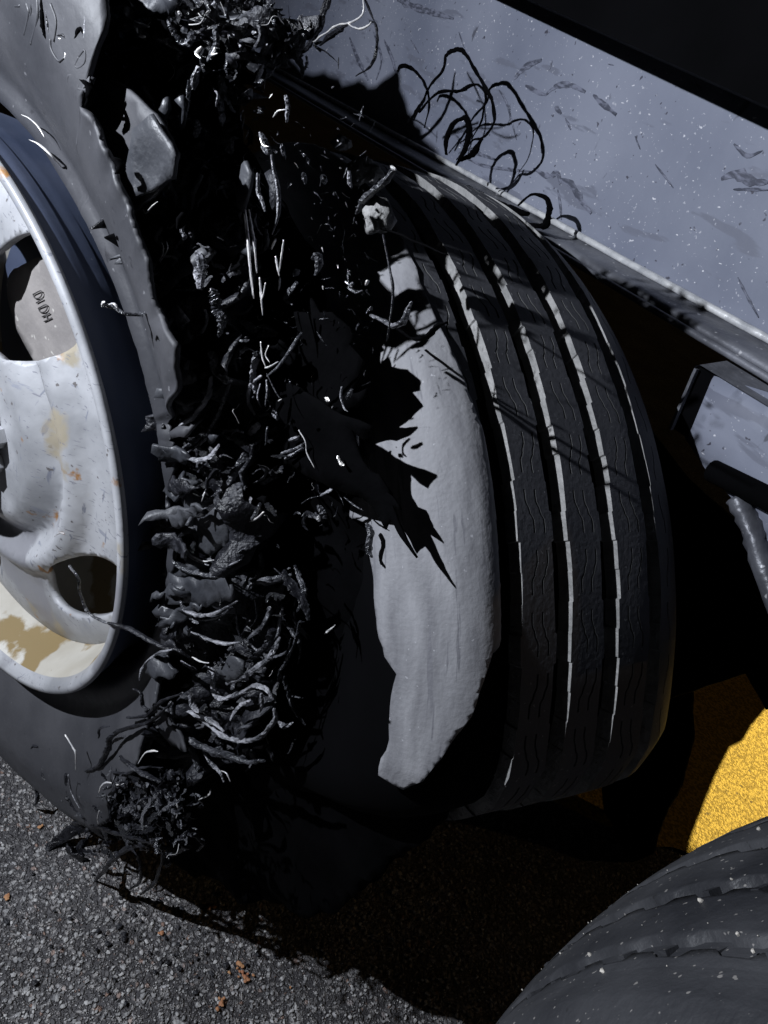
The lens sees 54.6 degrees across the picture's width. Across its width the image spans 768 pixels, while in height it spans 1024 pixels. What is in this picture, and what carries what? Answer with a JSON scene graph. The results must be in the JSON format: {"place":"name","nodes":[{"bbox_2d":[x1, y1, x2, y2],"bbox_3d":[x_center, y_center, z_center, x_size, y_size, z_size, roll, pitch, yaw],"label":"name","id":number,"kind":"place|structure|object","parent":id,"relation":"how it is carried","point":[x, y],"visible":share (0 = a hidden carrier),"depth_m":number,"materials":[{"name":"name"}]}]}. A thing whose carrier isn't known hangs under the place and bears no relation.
{"place":"outdoors","nodes":[
{"label":"outdoors","id":0,"kind":"place"},
{"bbox_2d":[0,764,533,1023],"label":"loose gravel","id":1,"kind":"structure","parent":0,"point":[56,997],"depth_m":0.93,"materials":[{"name":"grey gravel"}]},
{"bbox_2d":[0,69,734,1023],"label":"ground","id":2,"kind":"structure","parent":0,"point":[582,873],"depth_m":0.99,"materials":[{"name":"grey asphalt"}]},
{"bbox_2d":[3,824,290,1011],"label":"orange leaf crumbs","id":3,"kind":"object","parent":2,"relation":"on","point":[238,963],"visible":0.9,"depth_m":0.91,"materials":[{"name":"orange plant"}]},
{"bbox_2d":[4,850,447,1005],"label":"rubber crumbs","id":4,"kind":"object","parent":2,"relation":"on","point":[167,962],"visible":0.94,"depth_m":0.91,"materials":[{"name":"black rubber"}]},
{"bbox_2d":[0,0,552,918],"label":"blown outer wheel","id":5,"kind":"object","parent":2,"relation":"on","point":[186,474],"visible":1,"depth_m":0.59,"materials":[{"name":"black rubber"}]},
{"bbox_2d":[153,142,675,820],"bbox_3d":[-0.071,-0.028,0.946,0.320,0.776,0.976,1,37,-31],"label":"truck wheel","id":6,"kind":"object","parent":5,"relation":"attached to","point":[509,638],"visible":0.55,"depth_m":0.56,"materials":[{"name":"rubber"}]},
{"bbox_2d":[496,816,767,1023],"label":"next axle wheel","id":7,"kind":"object","parent":2,"relation":"on","point":[683,939],"visible":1,"depth_m":0.40,"materials":[{"name":"rubber"}]},
{"bbox_2d":[554,674,767,852],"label":"yellow road marking","id":8,"kind":"object","parent":2,"relation":"on","point":[723,789],"visible":0.19,"depth_m":1.49,"materials":[{"name":"paint"}]},
{"bbox_2d":[246,0,767,382],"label":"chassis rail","id":9,"kind":"object","parent":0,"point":[647,175],"visible":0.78,"depth_m":0.85,"materials":[{"name":"grey metal"}]},
{"bbox_2d":[527,0,767,109],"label":"trailer deck","id":10,"kind":"structure","parent":9,"relation":"on","point":[722,44],"depth_m":0.59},
{"bbox_2d":[669,360,767,437],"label":"rail bracket","id":11,"kind":"object","parent":9,"relation":"attached to","point":[695,391],"visible":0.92,"depth_m":0.67,"materials":[{"name":"metal"}]},
{"bbox_2d":[685,376,767,612],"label":"hanger plate","id":12,"kind":"object","parent":9,"relation":"hanging from","point":[727,439],"visible":1,"depth_m":0.64,"materials":[{"name":"grey metal"}]}
]}

